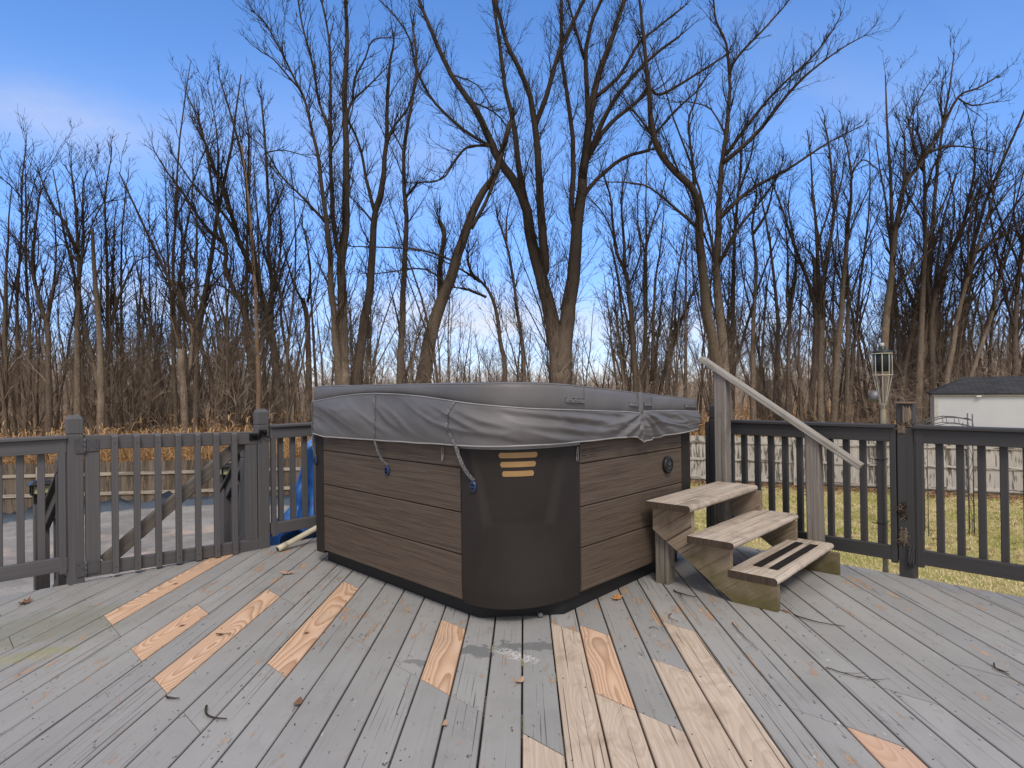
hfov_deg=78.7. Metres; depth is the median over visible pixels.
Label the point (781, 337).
bare tree
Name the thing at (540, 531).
hot tub
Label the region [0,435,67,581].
railing section
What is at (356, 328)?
slender tree
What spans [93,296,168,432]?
slender tree
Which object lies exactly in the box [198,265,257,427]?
slender tree
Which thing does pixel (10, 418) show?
slender tree
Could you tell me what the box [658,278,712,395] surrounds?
slender tree
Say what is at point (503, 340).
slender tree
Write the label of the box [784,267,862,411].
slender tree
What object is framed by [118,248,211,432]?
slender tree
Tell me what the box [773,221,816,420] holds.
bare tree
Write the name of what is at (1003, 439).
railing section
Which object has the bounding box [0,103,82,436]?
bare tree
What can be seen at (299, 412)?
slender tree
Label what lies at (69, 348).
slender tree
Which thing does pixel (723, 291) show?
slender tree
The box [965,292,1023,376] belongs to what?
slender tree
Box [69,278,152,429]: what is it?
slender tree
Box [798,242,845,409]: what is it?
slender tree
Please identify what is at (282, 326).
bare tree
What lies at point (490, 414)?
tub cover
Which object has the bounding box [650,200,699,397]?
bare tree
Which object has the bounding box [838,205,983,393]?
slender tree
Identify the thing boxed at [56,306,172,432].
slender tree
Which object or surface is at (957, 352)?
slender tree
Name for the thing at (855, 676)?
twig
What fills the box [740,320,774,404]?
slender tree
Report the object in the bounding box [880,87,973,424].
bare tree
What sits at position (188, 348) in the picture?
slender tree
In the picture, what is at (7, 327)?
slender tree
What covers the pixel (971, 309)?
slender tree
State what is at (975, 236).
slender tree
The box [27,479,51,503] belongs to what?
post light
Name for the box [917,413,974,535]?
garden arch
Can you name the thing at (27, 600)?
dry leaf
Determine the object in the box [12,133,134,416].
bare tree
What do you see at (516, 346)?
slender tree
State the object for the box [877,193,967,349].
slender tree
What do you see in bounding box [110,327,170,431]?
slender tree
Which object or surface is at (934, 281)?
slender tree
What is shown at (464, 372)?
slender tree
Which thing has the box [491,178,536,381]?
bare tree
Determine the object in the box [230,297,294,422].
slender tree
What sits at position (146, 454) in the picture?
reeds
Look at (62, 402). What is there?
slender tree
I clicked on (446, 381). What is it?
slender tree
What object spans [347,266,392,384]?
slender tree
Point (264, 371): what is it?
slender tree
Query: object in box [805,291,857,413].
slender tree
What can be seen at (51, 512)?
pool stairs
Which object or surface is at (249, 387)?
slender tree
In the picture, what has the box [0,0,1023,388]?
sky
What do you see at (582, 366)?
slender tree
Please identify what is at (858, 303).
slender tree
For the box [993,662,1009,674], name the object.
twig
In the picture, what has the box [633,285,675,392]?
slender tree
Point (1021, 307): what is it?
slender tree
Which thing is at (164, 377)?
slender tree
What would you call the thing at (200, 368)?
slender tree
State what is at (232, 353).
slender tree
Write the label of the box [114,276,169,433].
slender tree
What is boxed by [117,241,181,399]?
slender tree
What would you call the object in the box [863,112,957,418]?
slender tree
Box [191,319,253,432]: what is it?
slender tree
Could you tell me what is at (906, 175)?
bare tree
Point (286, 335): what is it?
slender tree
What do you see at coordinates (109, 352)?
slender tree
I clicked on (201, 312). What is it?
slender tree
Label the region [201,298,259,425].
slender tree
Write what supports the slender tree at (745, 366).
on the ground at (609, 384)
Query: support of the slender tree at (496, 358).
on the ground at (609, 384)
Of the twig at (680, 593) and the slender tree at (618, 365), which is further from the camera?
the slender tree at (618, 365)
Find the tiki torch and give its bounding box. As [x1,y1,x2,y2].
[868,343,892,572]
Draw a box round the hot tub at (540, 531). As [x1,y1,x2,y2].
[315,432,690,617]
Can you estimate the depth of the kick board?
20.01 m
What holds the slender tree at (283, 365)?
on the ground at (609, 384)
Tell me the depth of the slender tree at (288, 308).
27.34 m
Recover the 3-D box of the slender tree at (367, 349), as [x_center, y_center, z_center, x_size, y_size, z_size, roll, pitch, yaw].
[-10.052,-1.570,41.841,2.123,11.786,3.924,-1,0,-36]
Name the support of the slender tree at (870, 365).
on the ground at (609, 384)
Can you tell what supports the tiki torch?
on the lawn at (953, 580)
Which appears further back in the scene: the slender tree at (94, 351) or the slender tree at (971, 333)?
the slender tree at (94, 351)
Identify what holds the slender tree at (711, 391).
on the ground at (609, 384)
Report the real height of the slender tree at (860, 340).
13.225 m
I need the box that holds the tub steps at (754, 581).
[645,357,863,611]
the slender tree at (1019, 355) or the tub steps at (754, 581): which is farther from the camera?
the slender tree at (1019, 355)
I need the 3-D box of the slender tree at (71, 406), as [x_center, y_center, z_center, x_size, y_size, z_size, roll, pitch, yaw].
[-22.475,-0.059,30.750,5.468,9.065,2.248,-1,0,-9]
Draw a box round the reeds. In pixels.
[0,401,929,499]
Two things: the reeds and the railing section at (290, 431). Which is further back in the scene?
the reeds
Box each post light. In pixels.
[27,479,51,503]
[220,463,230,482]
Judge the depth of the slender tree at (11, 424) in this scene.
35.11 m
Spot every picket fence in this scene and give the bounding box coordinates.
[2,457,300,513]
[690,435,1022,493]
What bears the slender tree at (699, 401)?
on the ground at (609, 384)
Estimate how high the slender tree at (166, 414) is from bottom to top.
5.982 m
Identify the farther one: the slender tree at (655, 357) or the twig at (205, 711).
the slender tree at (655, 357)
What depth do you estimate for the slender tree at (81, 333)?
37.70 m
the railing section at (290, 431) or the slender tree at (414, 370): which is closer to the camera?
the railing section at (290, 431)
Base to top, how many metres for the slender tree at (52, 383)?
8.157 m
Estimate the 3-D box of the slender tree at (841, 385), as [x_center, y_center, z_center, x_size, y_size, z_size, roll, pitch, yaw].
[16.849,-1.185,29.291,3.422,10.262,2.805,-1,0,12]
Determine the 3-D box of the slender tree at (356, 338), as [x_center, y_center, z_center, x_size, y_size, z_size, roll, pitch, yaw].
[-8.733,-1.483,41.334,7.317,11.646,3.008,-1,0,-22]
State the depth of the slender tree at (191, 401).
26.64 m
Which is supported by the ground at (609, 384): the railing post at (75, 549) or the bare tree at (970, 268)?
the bare tree at (970, 268)
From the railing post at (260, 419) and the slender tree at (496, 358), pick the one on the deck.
the railing post at (260, 419)
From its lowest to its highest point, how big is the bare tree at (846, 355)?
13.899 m
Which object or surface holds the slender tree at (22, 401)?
on the ground at (609, 384)
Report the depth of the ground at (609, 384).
243.72 m
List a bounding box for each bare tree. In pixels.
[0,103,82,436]
[0,154,89,435]
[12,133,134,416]
[54,205,131,454]
[58,126,177,420]
[93,157,175,421]
[127,169,173,432]
[137,45,307,423]
[137,136,211,431]
[145,168,230,432]
[153,274,208,450]
[159,79,291,425]
[216,100,282,427]
[229,0,423,385]
[247,62,336,419]
[260,197,301,421]
[266,186,325,438]
[321,72,529,383]
[328,4,438,384]
[365,0,466,383]
[379,0,743,384]
[410,231,515,381]
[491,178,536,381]
[571,0,904,418]
[573,129,658,392]
[620,149,683,392]
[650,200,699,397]
[708,103,771,434]
[710,139,784,436]
[733,196,809,437]
[752,159,850,421]
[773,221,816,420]
[790,96,905,421]
[816,153,895,422]
[852,52,1023,423]
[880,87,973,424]
[905,97,1023,422]
[912,111,1023,384]
[966,178,1023,376]
[981,143,1023,375]
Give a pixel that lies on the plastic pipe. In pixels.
(283, 545)
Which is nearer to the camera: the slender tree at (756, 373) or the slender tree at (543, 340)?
the slender tree at (543, 340)
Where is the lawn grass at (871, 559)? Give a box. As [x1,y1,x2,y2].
[690,481,1023,596]
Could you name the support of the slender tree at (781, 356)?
on the ground at (609, 384)
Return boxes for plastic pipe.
[276,525,315,551]
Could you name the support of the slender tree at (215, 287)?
on the ground at (609, 384)
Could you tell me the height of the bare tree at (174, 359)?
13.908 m
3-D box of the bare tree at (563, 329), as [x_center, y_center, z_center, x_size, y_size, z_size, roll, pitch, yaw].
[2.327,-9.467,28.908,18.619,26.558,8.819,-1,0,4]
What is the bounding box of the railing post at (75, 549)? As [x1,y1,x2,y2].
[64,415,84,584]
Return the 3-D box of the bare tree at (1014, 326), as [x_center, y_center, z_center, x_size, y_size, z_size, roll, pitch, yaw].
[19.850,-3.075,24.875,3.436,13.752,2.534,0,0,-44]
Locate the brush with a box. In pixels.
[13,332,1023,437]
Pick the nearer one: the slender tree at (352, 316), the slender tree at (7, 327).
the slender tree at (7, 327)
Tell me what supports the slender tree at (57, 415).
on the ground at (609, 384)
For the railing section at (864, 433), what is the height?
0.867 m
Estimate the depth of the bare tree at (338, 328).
23.25 m
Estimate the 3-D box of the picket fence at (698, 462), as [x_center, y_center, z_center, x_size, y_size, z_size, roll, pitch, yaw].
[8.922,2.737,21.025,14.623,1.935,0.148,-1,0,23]
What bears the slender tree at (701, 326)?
on the ground at (609, 384)
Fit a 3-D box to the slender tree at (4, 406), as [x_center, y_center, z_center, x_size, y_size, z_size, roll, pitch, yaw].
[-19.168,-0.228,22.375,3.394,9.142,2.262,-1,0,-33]
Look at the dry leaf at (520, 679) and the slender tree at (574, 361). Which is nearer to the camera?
the dry leaf at (520, 679)
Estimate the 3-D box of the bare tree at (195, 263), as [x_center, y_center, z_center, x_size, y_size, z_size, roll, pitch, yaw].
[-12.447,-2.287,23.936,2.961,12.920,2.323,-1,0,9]
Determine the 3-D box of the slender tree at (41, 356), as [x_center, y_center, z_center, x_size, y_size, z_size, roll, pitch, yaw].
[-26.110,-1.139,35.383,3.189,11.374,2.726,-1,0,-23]
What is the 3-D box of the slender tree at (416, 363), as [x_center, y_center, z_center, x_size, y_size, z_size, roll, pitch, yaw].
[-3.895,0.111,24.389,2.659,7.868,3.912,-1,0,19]
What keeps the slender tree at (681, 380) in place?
on the ground at (609, 384)
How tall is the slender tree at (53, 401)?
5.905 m
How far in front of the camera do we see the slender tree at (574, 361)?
42.69 m
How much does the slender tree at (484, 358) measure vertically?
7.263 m
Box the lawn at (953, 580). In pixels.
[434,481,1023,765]
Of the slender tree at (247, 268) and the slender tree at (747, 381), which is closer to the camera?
the slender tree at (247, 268)
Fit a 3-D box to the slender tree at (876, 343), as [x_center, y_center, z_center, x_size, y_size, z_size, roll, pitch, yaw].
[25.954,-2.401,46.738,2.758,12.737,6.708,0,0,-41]
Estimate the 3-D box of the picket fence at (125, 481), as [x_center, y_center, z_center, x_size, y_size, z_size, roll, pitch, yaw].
[-10.440,3.000,16.678,10.092,1.875,0.148,-1,0,-6]
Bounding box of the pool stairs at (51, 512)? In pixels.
[33,449,244,589]
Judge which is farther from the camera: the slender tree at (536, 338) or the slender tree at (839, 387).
the slender tree at (839, 387)
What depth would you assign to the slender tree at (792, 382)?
32.36 m
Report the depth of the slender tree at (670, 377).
37.16 m
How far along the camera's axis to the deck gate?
4.34 m
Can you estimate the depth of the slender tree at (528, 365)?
29.14 m
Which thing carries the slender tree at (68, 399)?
on the ground at (609, 384)
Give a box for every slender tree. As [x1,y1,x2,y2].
[0,184,32,437]
[0,194,74,432]
[0,238,43,436]
[0,239,63,419]
[0,263,44,429]
[0,294,35,437]
[0,302,23,435]
[0,310,56,437]
[1,340,73,428]
[7,340,55,423]
[8,294,105,435]
[11,333,81,436]
[12,365,42,432]
[19,203,99,435]
[20,328,53,409]
[21,278,70,431]
[21,354,57,435]
[32,322,90,432]
[33,285,91,432]
[33,379,66,432]
[39,378,70,424]
[46,165,142,433]
[50,182,127,436]
[51,284,92,415]
[55,295,168,433]
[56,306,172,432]
[60,212,167,434]
[64,282,118,414]
[65,289,134,433]
[65,326,131,432]
[65,343,96,432]
[66,309,104,397]
[67,276,94,414]
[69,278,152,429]
[72,227,156,433]
[72,328,135,414]
[73,309,134,433]
[80,212,153,421]
[86,302,192,433]
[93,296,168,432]
[94,266,166,425]
[110,237,176,432]
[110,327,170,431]
[110,336,166,430]
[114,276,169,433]
[115,133,272,431]
[115,242,205,418]
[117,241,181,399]
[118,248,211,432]
[119,279,154,414]
[128,250,178,432]
[139,51,258,432]
[146,311,189,417]
[151,285,240,431]
[153,369,192,427]
[164,253,206,432]
[169,236,239,431]
[169,245,219,431]
[171,281,283,428]
[177,375,203,425]
[178,347,217,430]
[179,349,239,429]
[181,299,249,431]
[186,209,253,427]
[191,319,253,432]
[192,166,303,429]
[198,110,321,409]
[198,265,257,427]
[199,258,286,431]
[199,287,242,423]
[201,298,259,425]
[205,261,252,398]
[211,317,245,407]
[212,182,314,429]
[219,189,300,431]
[220,246,277,374]
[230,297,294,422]
[236,132,322,438]
[238,144,352,441]
[238,356,269,430]
[255,304,306,422]
[258,299,299,415]
[262,168,327,384]
[266,263,388,406]
[267,337,298,412]
[269,287,321,422]
[272,346,326,437]
[276,298,308,402]
[292,214,357,413]
[311,299,336,368]
[312,300,358,385]
[320,264,418,377]
[323,288,396,383]
[324,251,379,385]
[325,275,425,383]
[332,332,385,383]
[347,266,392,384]
[351,178,450,382]
[351,268,409,384]
[360,235,432,384]
[363,276,378,379]
[368,288,441,383]
[382,252,436,383]
[389,341,427,383]
[409,225,470,382]
[427,353,459,382]
[431,293,477,382]
[432,335,493,380]
[438,317,481,382]
[463,320,511,381]
[475,334,510,381]
[476,285,519,380]
[476,312,543,381]
[480,340,511,381]
[485,338,547,382]
[488,221,549,381]
[494,294,537,381]
[519,282,559,382]
[534,265,590,382]
[548,327,595,386]
[558,254,653,391]
[571,299,602,385]
[572,327,584,383]
[573,345,619,388]
[584,131,671,393]
[593,216,682,391]
[593,240,706,396]
[602,238,658,388]
[609,349,642,389]
[610,283,650,392]
[619,30,740,435]
[622,238,724,393]
[627,274,660,392]
[627,339,675,394]
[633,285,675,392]
[656,333,682,395]
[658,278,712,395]
[664,223,747,420]
[666,324,697,397]
[670,175,752,432]
[681,276,758,419]
[687,275,738,404]
[694,314,753,407]
[701,150,829,420]
[708,195,789,377]
[716,247,773,374]
[722,293,758,417]
[725,261,757,419]
[727,187,793,437]
[735,309,780,417]
[736,235,778,419]
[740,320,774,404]
[741,317,782,436]
[743,329,772,410]
[756,361,796,436]
[761,300,806,397]
[762,229,854,421]
[763,349,801,411]
[770,306,817,417]
[773,279,843,421]
[783,297,811,437]
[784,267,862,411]
[793,117,915,421]
[795,46,962,423]
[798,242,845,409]
[802,326,870,421]
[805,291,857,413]
[813,164,906,422]
[825,280,861,422]
[825,309,857,399]
[826,262,902,407]
[827,360,844,416]
[832,233,954,421]
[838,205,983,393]
[838,251,899,419]
[841,245,894,416]
[842,347,879,422]
[852,270,904,422]
[854,202,925,372]
[859,221,913,417]
[860,130,991,424]
[863,23,992,355]
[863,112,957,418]
[872,272,950,361]
[872,285,949,414]
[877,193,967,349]
[884,237,1023,376]
[893,260,983,401]
[894,173,985,400]
[897,243,966,386]
[902,213,1014,410]
[909,241,993,423]
[926,165,1019,377]
[932,244,993,373]
[936,288,972,376]
[941,194,1021,350]
[942,61,1023,381]
[943,289,1021,375]
[947,270,988,376]
[949,292,1023,374]
[953,98,1023,375]
[954,262,1023,376]
[962,132,1023,375]
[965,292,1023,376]
[973,143,1023,376]
[975,293,1023,375]
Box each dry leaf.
[18,596,31,606]
[292,697,301,710]
[513,676,523,686]
[612,593,621,601]
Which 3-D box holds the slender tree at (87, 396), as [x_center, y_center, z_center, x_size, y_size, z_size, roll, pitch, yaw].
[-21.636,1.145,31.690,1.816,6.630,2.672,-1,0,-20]
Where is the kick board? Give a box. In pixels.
[690,479,1022,495]
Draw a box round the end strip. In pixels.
[705,422,710,527]
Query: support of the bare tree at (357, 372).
on the ground at (609, 384)
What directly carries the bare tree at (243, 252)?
on the ground at (609, 384)
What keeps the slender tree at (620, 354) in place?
on the ground at (609, 384)
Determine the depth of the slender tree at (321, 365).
33.34 m
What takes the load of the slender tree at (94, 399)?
on the ground at (609, 384)
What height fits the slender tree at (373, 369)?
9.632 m
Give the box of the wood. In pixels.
[0,313,1023,426]
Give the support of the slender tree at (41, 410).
on the ground at (609, 384)
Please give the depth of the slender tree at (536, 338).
38.55 m
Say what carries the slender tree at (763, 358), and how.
on the ground at (609, 384)
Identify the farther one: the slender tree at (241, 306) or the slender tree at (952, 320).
the slender tree at (952, 320)
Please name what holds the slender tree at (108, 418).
on the ground at (609, 384)
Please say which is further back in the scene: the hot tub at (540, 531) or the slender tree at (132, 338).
the slender tree at (132, 338)
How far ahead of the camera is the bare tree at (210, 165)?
25.96 m
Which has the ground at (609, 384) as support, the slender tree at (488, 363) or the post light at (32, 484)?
the slender tree at (488, 363)
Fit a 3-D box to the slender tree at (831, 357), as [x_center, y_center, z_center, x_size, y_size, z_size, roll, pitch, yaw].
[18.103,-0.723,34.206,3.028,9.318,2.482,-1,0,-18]
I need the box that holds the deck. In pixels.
[0,538,1023,767]
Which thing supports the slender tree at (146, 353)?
on the ground at (609, 384)
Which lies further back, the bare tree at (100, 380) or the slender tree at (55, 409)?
the slender tree at (55, 409)
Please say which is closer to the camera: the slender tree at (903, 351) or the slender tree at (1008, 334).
the slender tree at (903, 351)
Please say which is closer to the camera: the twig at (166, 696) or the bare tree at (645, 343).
the twig at (166, 696)
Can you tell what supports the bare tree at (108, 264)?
on the ground at (609, 384)
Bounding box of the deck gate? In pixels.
[75,430,269,577]
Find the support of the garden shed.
on the ground at (609, 384)
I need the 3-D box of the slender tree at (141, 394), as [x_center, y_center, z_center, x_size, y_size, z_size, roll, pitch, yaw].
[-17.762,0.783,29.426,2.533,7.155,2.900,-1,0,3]
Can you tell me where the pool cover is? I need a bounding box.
[0,491,289,596]
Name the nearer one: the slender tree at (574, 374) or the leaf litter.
the leaf litter
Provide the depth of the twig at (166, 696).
2.45 m
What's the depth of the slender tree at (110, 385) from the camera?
31.06 m
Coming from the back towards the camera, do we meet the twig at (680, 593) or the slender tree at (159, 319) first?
the slender tree at (159, 319)
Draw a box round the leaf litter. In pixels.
[690,480,1023,556]
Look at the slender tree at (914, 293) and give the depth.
32.38 m
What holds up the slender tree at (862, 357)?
on the ground at (609, 384)
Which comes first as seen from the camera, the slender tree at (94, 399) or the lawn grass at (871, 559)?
the lawn grass at (871, 559)
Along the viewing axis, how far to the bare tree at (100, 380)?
21.96 m
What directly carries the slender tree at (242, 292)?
on the ground at (609, 384)
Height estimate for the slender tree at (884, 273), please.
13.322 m
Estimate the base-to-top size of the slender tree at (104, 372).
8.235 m
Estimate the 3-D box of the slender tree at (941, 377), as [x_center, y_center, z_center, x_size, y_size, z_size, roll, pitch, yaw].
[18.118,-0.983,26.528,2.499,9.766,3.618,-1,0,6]
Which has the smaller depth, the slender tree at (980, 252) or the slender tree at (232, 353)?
the slender tree at (232, 353)
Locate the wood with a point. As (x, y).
(740, 399)
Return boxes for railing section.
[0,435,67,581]
[268,422,315,536]
[731,419,898,562]
[912,425,1023,581]
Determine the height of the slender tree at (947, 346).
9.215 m
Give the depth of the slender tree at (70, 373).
38.60 m
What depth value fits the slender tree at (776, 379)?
28.96 m
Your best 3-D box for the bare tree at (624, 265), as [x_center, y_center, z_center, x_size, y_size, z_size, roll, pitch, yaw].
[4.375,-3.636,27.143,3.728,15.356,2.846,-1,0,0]
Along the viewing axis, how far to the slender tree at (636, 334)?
36.27 m
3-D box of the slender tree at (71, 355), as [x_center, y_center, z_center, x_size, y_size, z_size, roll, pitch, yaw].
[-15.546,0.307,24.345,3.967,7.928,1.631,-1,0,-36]
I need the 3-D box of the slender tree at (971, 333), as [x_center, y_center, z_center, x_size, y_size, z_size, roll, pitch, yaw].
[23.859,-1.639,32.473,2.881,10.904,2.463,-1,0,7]
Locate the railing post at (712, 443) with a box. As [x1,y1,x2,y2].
[709,403,714,525]
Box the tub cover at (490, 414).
[311,382,700,491]
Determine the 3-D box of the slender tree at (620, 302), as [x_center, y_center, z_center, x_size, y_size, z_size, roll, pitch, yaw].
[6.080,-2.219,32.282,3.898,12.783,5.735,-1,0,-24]
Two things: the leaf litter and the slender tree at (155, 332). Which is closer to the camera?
the leaf litter
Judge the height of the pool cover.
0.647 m
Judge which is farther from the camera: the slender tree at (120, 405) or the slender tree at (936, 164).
the slender tree at (936, 164)
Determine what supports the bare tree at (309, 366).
on the ground at (609, 384)
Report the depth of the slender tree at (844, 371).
39.43 m
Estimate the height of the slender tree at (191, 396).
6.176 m
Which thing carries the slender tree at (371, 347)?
on the ground at (609, 384)
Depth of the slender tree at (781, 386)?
33.01 m
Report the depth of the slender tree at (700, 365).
37.23 m
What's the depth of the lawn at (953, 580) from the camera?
13.86 m
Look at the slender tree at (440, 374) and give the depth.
35.15 m
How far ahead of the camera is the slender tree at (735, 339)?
28.31 m
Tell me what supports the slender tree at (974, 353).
on the ground at (609, 384)
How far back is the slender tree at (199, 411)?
26.73 m
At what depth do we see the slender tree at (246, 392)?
32.83 m
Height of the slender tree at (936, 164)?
24.256 m
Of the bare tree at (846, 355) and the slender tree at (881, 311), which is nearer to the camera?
the bare tree at (846, 355)
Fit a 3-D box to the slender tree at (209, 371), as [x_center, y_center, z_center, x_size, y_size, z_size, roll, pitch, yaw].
[-11.622,-1.959,22.744,5.449,12.443,3.763,0,0,-44]
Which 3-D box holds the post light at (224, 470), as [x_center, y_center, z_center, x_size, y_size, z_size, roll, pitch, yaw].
[-2.485,0.771,5.437,0.152,0.156,0.152,0,0,-44]
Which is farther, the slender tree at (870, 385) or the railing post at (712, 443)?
the slender tree at (870, 385)
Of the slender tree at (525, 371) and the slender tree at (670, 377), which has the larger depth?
the slender tree at (670, 377)
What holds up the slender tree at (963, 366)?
on the ground at (609, 384)
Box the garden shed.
[926,376,1023,427]
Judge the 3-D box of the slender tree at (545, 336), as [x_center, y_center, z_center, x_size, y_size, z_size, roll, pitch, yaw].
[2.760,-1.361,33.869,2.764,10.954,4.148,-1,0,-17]
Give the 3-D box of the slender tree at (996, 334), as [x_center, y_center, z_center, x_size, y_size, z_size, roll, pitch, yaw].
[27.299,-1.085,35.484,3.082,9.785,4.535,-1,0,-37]
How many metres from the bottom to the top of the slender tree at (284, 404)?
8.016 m
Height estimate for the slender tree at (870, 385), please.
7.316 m
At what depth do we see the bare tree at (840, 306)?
24.55 m
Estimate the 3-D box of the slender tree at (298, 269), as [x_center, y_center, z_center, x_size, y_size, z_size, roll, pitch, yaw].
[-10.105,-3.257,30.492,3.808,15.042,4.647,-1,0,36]
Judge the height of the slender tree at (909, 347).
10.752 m
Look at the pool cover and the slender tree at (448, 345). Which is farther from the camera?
the slender tree at (448, 345)
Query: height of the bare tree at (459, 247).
16.633 m
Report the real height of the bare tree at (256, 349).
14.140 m
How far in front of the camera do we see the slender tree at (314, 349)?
29.79 m
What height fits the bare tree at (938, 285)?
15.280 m
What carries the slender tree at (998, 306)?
on the ground at (609, 384)
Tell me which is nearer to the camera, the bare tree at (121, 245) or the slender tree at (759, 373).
the bare tree at (121, 245)
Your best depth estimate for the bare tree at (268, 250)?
28.05 m
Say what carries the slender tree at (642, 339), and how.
on the ground at (609, 384)
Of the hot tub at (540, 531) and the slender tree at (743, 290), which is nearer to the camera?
the hot tub at (540, 531)
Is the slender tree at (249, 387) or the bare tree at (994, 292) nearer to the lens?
the bare tree at (994, 292)
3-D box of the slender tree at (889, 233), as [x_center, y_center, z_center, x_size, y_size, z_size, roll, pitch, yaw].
[16.643,-6.037,28.866,7.430,20.092,4.020,-1,0,44]
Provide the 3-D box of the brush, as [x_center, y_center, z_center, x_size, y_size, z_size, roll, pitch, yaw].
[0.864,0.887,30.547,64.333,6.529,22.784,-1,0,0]
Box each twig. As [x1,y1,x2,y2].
[165,695,179,698]
[204,705,226,718]
[673,589,696,596]
[793,614,844,626]
[826,667,881,681]
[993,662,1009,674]
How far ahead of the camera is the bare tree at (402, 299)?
26.95 m
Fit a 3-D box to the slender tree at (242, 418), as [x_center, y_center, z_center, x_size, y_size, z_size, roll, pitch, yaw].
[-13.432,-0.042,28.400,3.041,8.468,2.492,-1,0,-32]
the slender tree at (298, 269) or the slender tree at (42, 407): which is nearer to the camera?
the slender tree at (42, 407)
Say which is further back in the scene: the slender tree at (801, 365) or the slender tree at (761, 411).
the slender tree at (801, 365)
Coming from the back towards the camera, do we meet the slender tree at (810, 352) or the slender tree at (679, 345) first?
the slender tree at (679, 345)
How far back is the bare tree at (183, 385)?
21.90 m
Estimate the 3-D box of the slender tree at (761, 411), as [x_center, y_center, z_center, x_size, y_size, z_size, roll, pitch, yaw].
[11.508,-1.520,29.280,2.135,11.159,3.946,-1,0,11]
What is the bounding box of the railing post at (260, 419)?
[253,409,269,548]
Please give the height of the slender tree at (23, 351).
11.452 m
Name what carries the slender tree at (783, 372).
on the ground at (609, 384)
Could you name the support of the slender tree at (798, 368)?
on the ground at (609, 384)
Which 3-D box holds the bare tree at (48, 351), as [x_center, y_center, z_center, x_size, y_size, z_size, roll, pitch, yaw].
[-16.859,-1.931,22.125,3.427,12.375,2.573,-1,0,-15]
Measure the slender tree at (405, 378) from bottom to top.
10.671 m
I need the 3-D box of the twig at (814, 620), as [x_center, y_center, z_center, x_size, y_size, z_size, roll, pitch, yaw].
[1.549,1.200,3.165,0.247,0.007,0.035,-1,0,44]
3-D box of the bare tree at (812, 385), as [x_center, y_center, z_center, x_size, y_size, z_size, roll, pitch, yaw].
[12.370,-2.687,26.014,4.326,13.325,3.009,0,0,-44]
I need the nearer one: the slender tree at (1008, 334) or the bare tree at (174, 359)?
the bare tree at (174, 359)
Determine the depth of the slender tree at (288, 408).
24.33 m
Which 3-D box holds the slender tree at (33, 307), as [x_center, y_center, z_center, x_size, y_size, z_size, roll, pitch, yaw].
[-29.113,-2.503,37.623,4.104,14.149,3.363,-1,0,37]
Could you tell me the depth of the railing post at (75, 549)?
3.97 m
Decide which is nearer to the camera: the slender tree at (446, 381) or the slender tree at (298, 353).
the slender tree at (446, 381)
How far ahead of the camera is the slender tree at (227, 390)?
22.48 m
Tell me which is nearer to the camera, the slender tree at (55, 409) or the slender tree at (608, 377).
the slender tree at (608, 377)
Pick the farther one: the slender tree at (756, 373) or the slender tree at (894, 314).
the slender tree at (756, 373)
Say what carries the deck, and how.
on the ground at (609, 384)
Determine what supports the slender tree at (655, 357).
on the ground at (609, 384)
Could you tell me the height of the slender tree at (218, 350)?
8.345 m
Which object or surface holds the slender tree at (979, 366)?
on the ground at (609, 384)
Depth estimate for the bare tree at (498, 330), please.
27.98 m
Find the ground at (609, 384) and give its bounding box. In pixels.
[12,380,862,436]
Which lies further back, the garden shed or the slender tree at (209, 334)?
the slender tree at (209, 334)
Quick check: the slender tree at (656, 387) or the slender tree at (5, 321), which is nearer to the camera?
the slender tree at (5, 321)
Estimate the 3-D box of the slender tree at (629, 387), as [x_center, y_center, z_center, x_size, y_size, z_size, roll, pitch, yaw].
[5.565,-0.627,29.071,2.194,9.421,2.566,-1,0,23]
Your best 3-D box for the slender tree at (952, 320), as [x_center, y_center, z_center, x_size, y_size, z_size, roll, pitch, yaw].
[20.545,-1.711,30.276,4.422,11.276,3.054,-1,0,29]
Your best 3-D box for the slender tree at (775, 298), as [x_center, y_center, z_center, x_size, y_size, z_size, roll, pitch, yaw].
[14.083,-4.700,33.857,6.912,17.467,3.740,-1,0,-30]
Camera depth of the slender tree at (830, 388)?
28.21 m
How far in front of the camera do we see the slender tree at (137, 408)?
23.91 m
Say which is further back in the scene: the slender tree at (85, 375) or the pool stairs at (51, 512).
the slender tree at (85, 375)
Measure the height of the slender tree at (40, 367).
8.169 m
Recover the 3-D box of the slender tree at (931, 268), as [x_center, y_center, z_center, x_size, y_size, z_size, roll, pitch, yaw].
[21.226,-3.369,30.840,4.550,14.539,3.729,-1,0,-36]
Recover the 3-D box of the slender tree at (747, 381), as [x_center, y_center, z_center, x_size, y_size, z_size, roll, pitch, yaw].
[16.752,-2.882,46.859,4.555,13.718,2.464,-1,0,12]
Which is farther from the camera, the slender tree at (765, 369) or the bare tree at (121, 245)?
the slender tree at (765, 369)
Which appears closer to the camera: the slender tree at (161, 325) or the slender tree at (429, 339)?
the slender tree at (429, 339)
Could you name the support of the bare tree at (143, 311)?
on the ground at (609, 384)
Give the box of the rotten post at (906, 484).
[894,402,917,578]
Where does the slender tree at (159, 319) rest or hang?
on the ground at (609, 384)
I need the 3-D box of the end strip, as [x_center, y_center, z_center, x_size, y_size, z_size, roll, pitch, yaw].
[1.530,0.757,4.859,0.038,0.925,0.031,0,0,-44]
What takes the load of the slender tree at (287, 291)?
on the ground at (609, 384)
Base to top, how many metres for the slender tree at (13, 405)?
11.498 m
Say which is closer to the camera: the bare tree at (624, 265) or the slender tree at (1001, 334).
the bare tree at (624, 265)
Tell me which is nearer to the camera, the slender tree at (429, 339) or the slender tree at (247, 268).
the slender tree at (429, 339)
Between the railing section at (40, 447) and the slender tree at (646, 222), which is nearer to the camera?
the railing section at (40, 447)

